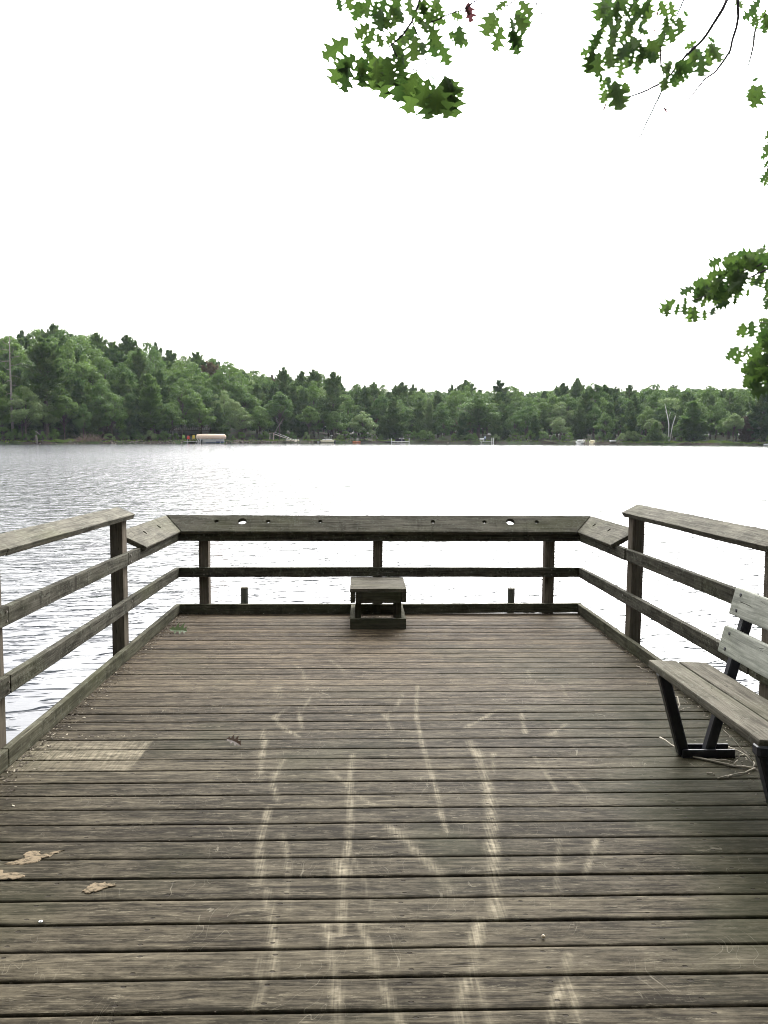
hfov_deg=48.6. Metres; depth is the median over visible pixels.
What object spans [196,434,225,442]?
lift
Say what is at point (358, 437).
shore
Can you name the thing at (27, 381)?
broadleaf tree
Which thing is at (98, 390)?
broadleaf tree
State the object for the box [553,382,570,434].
pine tree
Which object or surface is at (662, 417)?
broadleaf tree
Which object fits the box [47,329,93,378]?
broadleaf tree
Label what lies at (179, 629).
fallen oak leaf
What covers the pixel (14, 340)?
broadleaf tree
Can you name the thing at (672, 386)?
pine tree
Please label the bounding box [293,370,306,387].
pine tree
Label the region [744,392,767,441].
pine tree
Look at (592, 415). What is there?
broadleaf tree
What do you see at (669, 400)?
birch tree
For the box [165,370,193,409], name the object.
broadleaf tree
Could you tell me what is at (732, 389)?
broadleaf tree
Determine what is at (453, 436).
shrub
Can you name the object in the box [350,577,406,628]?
box seat
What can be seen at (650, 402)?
broadleaf tree
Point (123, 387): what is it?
tree
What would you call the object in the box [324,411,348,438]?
broadleaf tree
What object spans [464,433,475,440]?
shrub
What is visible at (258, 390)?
pine tree
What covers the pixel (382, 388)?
broadleaf tree
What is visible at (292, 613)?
leaf litter
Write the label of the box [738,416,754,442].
spruce tree
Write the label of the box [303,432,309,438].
shrub
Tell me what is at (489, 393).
broadleaf tree
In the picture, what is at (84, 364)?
broadleaf tree
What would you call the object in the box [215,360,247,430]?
broadleaf tree
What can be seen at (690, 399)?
pine tree
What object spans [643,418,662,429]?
broadleaf tree
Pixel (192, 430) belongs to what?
cabin
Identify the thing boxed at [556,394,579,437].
broadleaf tree
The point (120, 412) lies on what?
broadleaf tree
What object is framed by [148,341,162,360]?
pine tree
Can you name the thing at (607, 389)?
pine tree
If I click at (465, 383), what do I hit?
pine tree
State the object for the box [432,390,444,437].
pine tree
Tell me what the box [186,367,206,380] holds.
broadleaf tree
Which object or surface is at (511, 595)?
pile
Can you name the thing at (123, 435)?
shrub
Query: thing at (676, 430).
broadleaf tree
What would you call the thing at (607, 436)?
shrub
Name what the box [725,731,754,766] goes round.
fallen stick
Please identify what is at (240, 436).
shrub
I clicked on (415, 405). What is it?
pine tree
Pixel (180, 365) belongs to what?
broadleaf tree
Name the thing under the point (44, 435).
shrub
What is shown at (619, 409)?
pine tree
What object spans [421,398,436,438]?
spruce tree
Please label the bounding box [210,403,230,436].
spruce tree
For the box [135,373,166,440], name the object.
pine tree
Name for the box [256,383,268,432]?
pine tree
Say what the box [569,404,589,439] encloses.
spruce tree
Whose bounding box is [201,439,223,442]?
covered boat
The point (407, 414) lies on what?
broadleaf tree
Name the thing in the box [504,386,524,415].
broadleaf tree
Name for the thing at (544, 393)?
pine tree
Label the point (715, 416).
broadleaf tree
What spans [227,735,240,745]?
dry leaf
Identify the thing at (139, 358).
pine tree
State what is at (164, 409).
broadleaf tree
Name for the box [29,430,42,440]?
shrub
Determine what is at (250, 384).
pine tree
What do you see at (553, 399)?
broadleaf tree
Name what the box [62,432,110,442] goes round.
brush pile
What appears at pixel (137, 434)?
shrub
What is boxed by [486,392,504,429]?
pine tree
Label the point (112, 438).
shrub
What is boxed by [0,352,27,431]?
pine tree
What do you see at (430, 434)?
shrub
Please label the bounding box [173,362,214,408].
broadleaf tree
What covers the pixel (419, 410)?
pine tree
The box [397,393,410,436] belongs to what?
pine tree
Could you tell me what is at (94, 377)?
broadleaf tree
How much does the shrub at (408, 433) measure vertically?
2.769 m
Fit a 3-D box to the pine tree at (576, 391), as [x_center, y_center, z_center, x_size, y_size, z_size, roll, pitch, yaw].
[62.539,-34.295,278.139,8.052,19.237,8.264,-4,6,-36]
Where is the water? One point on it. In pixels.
(48, 483)
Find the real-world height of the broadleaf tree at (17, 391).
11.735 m
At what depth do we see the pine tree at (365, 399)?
268.07 m
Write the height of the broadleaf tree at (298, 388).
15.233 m
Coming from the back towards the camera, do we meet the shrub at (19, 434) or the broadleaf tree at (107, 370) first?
the broadleaf tree at (107, 370)
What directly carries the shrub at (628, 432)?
on the shore
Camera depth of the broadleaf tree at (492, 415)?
256.01 m
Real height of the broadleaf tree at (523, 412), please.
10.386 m
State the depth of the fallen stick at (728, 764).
4.16 m
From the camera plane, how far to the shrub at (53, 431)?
181.34 m
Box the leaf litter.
[0,613,758,1011]
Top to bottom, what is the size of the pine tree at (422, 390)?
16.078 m
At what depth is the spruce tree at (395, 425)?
253.06 m
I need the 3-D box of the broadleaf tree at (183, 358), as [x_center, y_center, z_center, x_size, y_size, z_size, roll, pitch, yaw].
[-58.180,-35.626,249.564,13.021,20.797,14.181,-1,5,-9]
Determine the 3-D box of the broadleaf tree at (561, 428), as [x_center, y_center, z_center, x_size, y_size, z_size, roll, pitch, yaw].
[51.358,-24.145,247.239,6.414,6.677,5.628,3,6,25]
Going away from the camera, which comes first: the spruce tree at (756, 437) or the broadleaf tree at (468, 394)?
the spruce tree at (756, 437)
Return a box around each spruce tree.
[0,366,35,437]
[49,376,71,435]
[62,377,92,437]
[76,394,103,438]
[117,393,141,439]
[135,373,158,435]
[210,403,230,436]
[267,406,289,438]
[289,387,313,436]
[374,403,388,438]
[375,416,389,439]
[382,397,408,439]
[412,419,424,438]
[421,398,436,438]
[453,404,472,433]
[455,412,470,439]
[488,416,503,440]
[498,404,511,439]
[528,415,543,439]
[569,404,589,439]
[600,402,619,439]
[620,400,640,438]
[623,411,641,440]
[647,421,663,440]
[677,400,714,441]
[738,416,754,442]
[749,409,758,440]
[757,421,767,440]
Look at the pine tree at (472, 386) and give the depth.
295.66 m
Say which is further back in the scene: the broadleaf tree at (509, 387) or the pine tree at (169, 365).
the broadleaf tree at (509, 387)
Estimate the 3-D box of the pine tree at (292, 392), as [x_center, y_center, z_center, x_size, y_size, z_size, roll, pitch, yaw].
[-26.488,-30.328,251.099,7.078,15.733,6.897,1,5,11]
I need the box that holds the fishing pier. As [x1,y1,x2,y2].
[0,504,767,1023]
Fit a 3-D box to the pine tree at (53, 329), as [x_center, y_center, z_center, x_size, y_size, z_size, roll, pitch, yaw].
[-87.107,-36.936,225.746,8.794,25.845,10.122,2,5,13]
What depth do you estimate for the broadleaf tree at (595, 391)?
268.93 m
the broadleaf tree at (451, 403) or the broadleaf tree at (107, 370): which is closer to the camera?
the broadleaf tree at (107, 370)
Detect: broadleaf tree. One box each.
[0,336,30,368]
[0,370,11,433]
[0,398,10,425]
[1,385,31,439]
[2,335,31,361]
[7,386,46,439]
[11,352,30,429]
[23,370,32,383]
[25,329,40,349]
[25,336,78,390]
[34,398,61,439]
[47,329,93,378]
[48,394,78,439]
[55,339,92,396]
[70,336,106,379]
[72,404,92,437]
[74,360,112,394]
[78,334,89,340]
[88,356,122,432]
[89,378,124,438]
[95,392,128,439]
[107,362,139,404]
[123,350,150,370]
[128,341,172,389]
[139,393,171,439]
[147,355,162,371]
[160,402,186,439]
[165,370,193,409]
[165,377,201,437]
[169,359,192,404]
[172,355,194,379]
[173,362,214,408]
[184,384,214,433]
[184,398,216,433]
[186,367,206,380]
[205,358,227,381]
[205,378,222,433]
[207,365,243,423]
[208,390,240,428]
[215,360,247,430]
[223,368,254,421]
[226,371,260,434]
[230,407,254,439]
[234,390,261,421]
[248,400,272,437]
[248,406,274,439]
[250,370,268,385]
[262,391,293,439]
[265,377,273,387]
[295,406,319,433]
[297,385,312,405]
[304,381,331,436]
[307,373,325,432]
[309,400,329,437]
[319,387,343,435]
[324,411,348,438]
[334,406,353,433]
[339,395,358,434]
[348,411,377,439]
[349,383,360,432]
[353,415,371,438]
[366,395,390,419]
[375,385,391,401]
[397,399,413,427]
[408,390,427,418]
[431,403,455,435]
[435,418,454,436]
[445,390,470,437]
[445,391,459,433]
[455,392,504,434]
[459,385,475,409]
[481,393,489,435]
[485,391,491,433]
[486,390,496,424]
[503,413,526,439]
[504,385,518,405]
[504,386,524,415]
[506,401,521,435]
[512,398,535,436]
[515,397,541,432]
[516,406,538,439]
[533,394,551,407]
[535,391,567,435]
[544,402,573,438]
[550,418,571,439]
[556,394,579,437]
[575,383,609,436]
[584,406,601,438]
[593,397,608,419]
[593,413,617,434]
[618,395,629,435]
[636,406,659,435]
[637,390,670,422]
[638,383,665,418]
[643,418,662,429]
[649,405,674,433]
[660,388,686,433]
[671,389,701,405]
[672,423,690,441]
[682,403,709,424]
[696,385,720,406]
[698,387,721,406]
[705,401,730,438]
[714,414,739,440]
[721,413,744,442]
[724,387,744,435]
[729,388,752,435]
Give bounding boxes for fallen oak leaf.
[170,622,186,633]
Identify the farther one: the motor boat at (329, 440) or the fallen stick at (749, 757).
the motor boat at (329, 440)
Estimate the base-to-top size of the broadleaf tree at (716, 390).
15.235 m
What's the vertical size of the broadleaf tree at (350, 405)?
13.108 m
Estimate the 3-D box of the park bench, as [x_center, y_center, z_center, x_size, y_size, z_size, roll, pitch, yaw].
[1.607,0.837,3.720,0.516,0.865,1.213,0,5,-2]
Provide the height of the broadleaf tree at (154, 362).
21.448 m
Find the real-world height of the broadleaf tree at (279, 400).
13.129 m
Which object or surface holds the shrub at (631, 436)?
on the shore
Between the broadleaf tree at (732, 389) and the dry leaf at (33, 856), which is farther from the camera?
the broadleaf tree at (732, 389)
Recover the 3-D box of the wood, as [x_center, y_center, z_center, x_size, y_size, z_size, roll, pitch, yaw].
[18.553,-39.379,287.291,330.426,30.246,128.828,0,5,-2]
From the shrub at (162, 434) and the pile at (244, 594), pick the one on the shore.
the shrub at (162, 434)
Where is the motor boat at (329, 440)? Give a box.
[320,435,335,442]
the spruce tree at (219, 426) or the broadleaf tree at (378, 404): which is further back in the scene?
the broadleaf tree at (378, 404)
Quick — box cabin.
[171,419,209,433]
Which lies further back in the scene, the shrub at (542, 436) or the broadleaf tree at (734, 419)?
the shrub at (542, 436)
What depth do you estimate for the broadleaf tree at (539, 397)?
293.40 m
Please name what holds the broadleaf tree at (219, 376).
on the shore
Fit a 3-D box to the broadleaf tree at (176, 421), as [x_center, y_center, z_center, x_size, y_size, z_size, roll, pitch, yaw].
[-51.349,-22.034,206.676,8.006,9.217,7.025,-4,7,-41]
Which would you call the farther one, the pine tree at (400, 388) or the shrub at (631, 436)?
the pine tree at (400, 388)
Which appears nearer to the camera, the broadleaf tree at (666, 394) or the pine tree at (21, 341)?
the pine tree at (21, 341)
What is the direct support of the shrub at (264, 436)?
on the shore
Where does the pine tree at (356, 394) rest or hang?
on the shore
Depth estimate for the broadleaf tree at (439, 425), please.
253.89 m
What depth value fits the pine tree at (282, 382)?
258.30 m
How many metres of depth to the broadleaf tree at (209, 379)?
234.12 m
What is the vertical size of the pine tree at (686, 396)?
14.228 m
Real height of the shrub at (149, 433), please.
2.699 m
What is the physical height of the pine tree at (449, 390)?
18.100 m
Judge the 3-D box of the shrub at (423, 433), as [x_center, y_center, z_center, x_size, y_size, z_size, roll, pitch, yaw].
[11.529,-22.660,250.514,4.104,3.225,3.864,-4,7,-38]
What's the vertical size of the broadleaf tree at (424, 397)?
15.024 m
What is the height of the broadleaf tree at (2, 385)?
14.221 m
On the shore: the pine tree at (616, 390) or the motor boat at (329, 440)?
the pine tree at (616, 390)
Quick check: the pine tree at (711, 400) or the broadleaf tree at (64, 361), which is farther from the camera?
the pine tree at (711, 400)
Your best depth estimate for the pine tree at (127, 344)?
236.27 m
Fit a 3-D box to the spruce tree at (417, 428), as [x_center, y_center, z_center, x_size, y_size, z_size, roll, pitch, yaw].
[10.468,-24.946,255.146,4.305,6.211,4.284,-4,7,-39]
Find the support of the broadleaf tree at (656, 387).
on the shore
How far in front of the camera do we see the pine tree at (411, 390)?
302.04 m
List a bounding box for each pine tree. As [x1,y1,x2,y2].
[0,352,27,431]
[10,338,27,362]
[16,330,33,348]
[20,336,74,439]
[28,380,59,436]
[37,322,69,337]
[86,332,107,422]
[103,340,118,422]
[103,348,127,428]
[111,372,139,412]
[114,334,137,356]
[127,346,149,384]
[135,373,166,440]
[146,370,180,438]
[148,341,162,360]
[156,361,173,371]
[162,349,179,366]
[188,351,207,371]
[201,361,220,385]
[240,371,253,431]
[247,381,267,434]
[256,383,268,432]
[263,382,278,431]
[274,366,291,399]
[286,382,298,435]
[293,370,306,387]
[302,369,323,433]
[319,371,349,438]
[339,384,349,432]
[347,387,361,434]
[350,385,376,429]
[352,404,369,417]
[367,383,381,434]
[381,391,393,402]
[391,381,410,407]
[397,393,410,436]
[407,384,417,433]
[409,397,424,424]
[412,401,425,425]
[417,388,430,407]
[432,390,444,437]
[432,391,448,435]
[445,384,456,434]
[458,379,472,429]
[460,381,476,395]
[468,401,491,438]
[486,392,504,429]
[488,379,513,411]
[536,390,549,412]
[537,408,550,435]
[551,388,566,436]
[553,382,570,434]
[567,378,584,397]
[568,378,581,430]
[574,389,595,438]
[597,384,613,412]
[610,393,626,437]
[611,386,621,430]
[620,384,637,401]
[630,393,641,431]
[666,401,678,438]
[667,384,680,434]
[669,405,685,440]
[681,391,696,406]
[683,395,695,411]
[703,394,718,438]
[719,388,726,434]
[720,391,740,438]
[731,403,748,440]
[742,396,753,415]
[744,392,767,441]
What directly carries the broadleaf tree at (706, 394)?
on the shore
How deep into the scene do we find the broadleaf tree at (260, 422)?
224.03 m
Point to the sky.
(186, 177)
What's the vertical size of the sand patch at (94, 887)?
0.005 m
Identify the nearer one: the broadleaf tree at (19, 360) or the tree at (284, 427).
the broadleaf tree at (19, 360)
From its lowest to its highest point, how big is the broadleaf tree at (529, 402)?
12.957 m
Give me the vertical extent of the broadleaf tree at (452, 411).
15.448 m
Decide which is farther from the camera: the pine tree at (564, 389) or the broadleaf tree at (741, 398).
the pine tree at (564, 389)
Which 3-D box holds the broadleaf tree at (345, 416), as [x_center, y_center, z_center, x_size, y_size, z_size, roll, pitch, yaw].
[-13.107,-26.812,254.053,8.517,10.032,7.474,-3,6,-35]
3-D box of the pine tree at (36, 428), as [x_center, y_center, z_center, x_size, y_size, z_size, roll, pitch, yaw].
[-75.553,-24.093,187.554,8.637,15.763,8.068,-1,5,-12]
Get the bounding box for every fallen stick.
[659,737,753,768]
[717,767,755,778]
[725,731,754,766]
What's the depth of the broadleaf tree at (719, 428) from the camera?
224.23 m
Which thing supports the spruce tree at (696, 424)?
on the shore
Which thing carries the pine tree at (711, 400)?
on the shore
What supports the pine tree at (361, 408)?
on the shore
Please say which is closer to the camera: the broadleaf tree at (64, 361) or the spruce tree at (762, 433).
the broadleaf tree at (64, 361)
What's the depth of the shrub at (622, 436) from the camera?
235.35 m
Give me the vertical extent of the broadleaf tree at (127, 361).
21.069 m
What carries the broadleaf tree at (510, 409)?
on the shore
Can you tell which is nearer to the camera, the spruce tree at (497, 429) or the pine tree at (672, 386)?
the spruce tree at (497, 429)
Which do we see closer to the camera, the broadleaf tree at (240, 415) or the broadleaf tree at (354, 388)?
the broadleaf tree at (240, 415)
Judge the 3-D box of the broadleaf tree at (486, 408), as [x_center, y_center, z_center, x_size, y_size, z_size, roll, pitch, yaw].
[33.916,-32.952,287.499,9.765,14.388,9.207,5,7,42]
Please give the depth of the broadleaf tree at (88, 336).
251.72 m
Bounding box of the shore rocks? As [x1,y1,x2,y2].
[6,439,744,444]
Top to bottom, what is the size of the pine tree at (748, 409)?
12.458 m
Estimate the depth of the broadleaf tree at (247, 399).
231.63 m
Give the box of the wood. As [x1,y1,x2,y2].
[114,367,738,435]
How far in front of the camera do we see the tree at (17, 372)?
184.39 m
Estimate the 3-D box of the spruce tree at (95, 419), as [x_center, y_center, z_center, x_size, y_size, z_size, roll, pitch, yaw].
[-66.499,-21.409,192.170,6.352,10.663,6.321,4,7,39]
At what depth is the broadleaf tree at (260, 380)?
272.00 m
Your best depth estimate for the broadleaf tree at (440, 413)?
256.36 m
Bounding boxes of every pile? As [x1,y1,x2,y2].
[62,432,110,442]
[241,586,247,603]
[507,587,514,602]
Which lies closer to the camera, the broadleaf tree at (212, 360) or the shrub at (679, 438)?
the shrub at (679, 438)
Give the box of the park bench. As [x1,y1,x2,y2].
[648,587,767,806]
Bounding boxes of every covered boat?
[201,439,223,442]
[576,439,584,443]
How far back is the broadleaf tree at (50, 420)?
184.01 m
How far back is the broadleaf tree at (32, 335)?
224.52 m
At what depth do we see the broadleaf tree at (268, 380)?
274.78 m
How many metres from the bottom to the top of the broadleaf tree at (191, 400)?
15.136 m
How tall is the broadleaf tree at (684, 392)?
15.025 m
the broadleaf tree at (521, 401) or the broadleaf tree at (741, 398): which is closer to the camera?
the broadleaf tree at (741, 398)
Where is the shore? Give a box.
[0,424,767,444]
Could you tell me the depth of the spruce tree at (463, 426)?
251.43 m
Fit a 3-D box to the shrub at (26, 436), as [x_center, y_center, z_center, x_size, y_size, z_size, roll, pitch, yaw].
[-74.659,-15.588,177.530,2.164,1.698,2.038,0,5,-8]
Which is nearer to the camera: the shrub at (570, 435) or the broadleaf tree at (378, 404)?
the shrub at (570, 435)
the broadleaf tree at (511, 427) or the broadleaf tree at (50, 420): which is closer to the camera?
the broadleaf tree at (50, 420)
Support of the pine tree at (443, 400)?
on the shore
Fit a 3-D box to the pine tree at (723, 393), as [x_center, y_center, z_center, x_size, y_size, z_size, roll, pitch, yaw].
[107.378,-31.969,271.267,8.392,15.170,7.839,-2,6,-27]
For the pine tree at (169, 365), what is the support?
on the shore
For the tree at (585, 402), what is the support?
on the shore
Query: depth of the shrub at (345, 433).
243.34 m
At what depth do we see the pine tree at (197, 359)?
256.91 m
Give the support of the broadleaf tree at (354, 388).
on the shore
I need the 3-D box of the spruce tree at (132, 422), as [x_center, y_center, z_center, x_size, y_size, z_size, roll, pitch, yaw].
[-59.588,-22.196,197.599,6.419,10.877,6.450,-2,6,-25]
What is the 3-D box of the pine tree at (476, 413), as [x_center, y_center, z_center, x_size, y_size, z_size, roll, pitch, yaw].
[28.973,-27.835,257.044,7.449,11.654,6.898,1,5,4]
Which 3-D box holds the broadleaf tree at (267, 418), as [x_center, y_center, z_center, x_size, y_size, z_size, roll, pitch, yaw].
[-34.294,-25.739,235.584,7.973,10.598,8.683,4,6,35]
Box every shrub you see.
[0,427,10,440]
[9,428,21,438]
[20,433,30,440]
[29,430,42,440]
[38,431,46,440]
[47,429,59,438]
[103,433,115,439]
[118,432,129,438]
[130,431,143,438]
[143,430,156,440]
[156,431,170,440]
[172,433,178,439]
[238,432,245,439]
[258,431,269,438]
[289,432,296,438]
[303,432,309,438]
[340,431,350,439]
[360,430,370,438]
[403,431,413,438]
[410,431,417,438]
[418,430,430,438]
[423,431,434,440]
[451,433,457,439]
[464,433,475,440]
[492,434,499,440]
[524,431,535,439]
[538,431,548,440]
[565,432,572,440]
[595,431,603,439]
[604,431,612,439]
[615,433,627,441]
[625,430,632,440]
[626,431,640,441]
[676,435,685,440]
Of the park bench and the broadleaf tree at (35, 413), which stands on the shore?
the broadleaf tree at (35, 413)
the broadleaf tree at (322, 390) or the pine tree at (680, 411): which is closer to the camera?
the pine tree at (680, 411)
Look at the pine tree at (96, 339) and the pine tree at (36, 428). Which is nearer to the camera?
the pine tree at (36, 428)
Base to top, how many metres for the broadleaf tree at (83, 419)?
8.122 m
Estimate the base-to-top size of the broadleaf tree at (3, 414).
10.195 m
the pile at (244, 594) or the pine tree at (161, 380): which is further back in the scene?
the pine tree at (161, 380)
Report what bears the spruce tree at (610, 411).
on the shore
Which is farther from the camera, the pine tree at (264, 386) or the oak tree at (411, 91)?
the pine tree at (264, 386)
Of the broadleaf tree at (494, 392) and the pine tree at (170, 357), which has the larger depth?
the broadleaf tree at (494, 392)
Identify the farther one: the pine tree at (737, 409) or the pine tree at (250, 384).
the pine tree at (250, 384)
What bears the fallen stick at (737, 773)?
on the fishing pier
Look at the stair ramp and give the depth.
225.54 m
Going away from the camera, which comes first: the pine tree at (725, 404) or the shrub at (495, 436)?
the pine tree at (725, 404)
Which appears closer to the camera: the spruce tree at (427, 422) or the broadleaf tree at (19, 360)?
the broadleaf tree at (19, 360)
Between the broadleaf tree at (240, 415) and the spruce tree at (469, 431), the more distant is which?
the spruce tree at (469, 431)
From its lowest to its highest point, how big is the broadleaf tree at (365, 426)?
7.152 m
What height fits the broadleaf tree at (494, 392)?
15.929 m
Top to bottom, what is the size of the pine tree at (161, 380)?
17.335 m
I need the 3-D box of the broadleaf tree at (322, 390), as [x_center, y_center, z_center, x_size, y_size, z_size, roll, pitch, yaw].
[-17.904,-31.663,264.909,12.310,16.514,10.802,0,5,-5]
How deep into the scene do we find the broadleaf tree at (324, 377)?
283.85 m
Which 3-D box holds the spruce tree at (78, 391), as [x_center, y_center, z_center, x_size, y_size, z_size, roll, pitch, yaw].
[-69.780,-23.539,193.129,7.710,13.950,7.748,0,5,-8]
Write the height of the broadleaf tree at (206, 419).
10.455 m
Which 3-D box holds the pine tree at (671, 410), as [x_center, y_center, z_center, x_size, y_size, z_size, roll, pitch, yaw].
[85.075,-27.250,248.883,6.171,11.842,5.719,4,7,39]
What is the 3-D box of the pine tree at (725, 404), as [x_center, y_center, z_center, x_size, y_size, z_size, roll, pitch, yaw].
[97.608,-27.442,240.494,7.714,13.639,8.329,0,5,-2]
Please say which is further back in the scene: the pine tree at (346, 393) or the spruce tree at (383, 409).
the pine tree at (346, 393)
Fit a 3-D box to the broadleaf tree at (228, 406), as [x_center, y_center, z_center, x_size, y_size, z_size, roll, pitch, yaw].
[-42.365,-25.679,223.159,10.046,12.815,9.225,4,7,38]
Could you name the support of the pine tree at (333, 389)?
on the shore
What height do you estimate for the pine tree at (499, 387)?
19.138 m
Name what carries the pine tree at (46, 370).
on the shore
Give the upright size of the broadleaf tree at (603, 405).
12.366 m
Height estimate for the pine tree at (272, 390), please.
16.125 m
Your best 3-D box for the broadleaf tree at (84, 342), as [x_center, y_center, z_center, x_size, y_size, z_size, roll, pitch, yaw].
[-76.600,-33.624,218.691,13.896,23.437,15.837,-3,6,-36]
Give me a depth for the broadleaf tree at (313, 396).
253.92 m
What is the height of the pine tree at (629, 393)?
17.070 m
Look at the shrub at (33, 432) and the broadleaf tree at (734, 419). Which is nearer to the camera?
the shrub at (33, 432)
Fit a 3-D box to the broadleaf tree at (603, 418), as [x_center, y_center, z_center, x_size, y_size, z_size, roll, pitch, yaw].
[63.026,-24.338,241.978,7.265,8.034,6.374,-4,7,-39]
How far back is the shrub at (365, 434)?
244.76 m
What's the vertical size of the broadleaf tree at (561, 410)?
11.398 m
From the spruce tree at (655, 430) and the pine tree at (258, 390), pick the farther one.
the pine tree at (258, 390)
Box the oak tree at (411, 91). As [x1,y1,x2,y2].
[319,0,767,400]
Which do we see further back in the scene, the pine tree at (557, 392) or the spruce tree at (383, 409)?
the pine tree at (557, 392)
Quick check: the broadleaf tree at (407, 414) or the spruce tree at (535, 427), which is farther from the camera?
the broadleaf tree at (407, 414)
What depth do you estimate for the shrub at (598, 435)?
237.98 m
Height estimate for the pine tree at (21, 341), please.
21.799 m
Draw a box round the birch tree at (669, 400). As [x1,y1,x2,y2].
[658,397,680,440]
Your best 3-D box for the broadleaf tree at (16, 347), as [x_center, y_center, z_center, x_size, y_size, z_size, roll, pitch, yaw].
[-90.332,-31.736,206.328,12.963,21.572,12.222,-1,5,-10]
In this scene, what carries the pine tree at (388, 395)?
on the shore
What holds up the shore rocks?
on the shore
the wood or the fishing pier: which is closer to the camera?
the fishing pier
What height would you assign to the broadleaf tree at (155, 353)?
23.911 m
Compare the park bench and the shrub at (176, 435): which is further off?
the shrub at (176, 435)
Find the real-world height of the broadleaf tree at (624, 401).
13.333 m
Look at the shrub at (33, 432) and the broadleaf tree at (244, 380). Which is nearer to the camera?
the shrub at (33, 432)
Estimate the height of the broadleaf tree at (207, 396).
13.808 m
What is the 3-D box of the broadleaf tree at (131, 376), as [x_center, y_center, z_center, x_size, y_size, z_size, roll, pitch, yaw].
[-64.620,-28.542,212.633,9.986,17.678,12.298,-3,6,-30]
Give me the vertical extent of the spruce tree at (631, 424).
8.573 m
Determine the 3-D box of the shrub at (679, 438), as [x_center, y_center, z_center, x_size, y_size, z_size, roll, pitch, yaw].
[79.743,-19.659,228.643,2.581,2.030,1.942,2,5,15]
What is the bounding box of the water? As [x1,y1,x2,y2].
[0,443,767,743]
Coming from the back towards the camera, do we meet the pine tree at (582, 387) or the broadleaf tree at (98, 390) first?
the pine tree at (582, 387)
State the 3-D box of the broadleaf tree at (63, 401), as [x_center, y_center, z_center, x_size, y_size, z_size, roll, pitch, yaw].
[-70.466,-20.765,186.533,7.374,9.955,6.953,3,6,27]
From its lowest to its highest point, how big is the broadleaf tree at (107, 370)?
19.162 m
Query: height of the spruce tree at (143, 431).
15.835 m
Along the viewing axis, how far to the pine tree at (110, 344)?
235.88 m
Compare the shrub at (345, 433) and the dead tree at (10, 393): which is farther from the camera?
the shrub at (345, 433)
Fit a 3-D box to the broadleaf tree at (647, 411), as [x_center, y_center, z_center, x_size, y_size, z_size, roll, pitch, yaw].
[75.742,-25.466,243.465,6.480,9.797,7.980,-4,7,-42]
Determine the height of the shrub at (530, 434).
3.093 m
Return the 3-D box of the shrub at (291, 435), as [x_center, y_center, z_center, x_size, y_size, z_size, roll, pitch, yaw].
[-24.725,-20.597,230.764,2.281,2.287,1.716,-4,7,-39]
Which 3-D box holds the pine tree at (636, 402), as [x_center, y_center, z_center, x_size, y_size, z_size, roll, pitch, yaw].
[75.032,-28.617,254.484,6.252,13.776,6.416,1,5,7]
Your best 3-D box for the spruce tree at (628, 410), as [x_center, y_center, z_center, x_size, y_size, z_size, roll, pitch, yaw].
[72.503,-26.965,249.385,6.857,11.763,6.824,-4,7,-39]
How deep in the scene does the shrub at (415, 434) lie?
251.47 m
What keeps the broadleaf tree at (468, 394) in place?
on the shore
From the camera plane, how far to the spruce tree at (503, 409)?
256.81 m
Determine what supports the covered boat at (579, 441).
on the water
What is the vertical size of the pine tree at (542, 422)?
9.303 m
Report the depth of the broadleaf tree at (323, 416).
248.23 m
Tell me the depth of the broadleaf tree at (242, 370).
263.04 m
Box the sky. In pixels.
[0,0,767,434]
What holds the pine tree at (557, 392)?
on the shore
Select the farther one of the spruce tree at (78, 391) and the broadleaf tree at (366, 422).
the broadleaf tree at (366, 422)
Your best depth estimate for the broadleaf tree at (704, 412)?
231.59 m
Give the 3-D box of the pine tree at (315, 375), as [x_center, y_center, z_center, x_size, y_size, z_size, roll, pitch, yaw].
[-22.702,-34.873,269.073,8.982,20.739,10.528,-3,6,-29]
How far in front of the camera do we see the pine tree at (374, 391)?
283.70 m
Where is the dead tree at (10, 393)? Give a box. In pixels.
[2,336,19,436]
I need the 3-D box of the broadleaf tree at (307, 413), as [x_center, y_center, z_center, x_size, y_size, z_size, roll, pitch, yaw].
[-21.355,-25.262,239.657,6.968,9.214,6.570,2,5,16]
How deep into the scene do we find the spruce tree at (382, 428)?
251.74 m
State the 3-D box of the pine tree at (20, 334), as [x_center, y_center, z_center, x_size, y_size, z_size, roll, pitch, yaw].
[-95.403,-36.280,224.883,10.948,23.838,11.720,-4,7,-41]
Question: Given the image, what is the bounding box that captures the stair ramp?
[269,433,296,441]
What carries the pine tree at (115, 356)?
on the shore

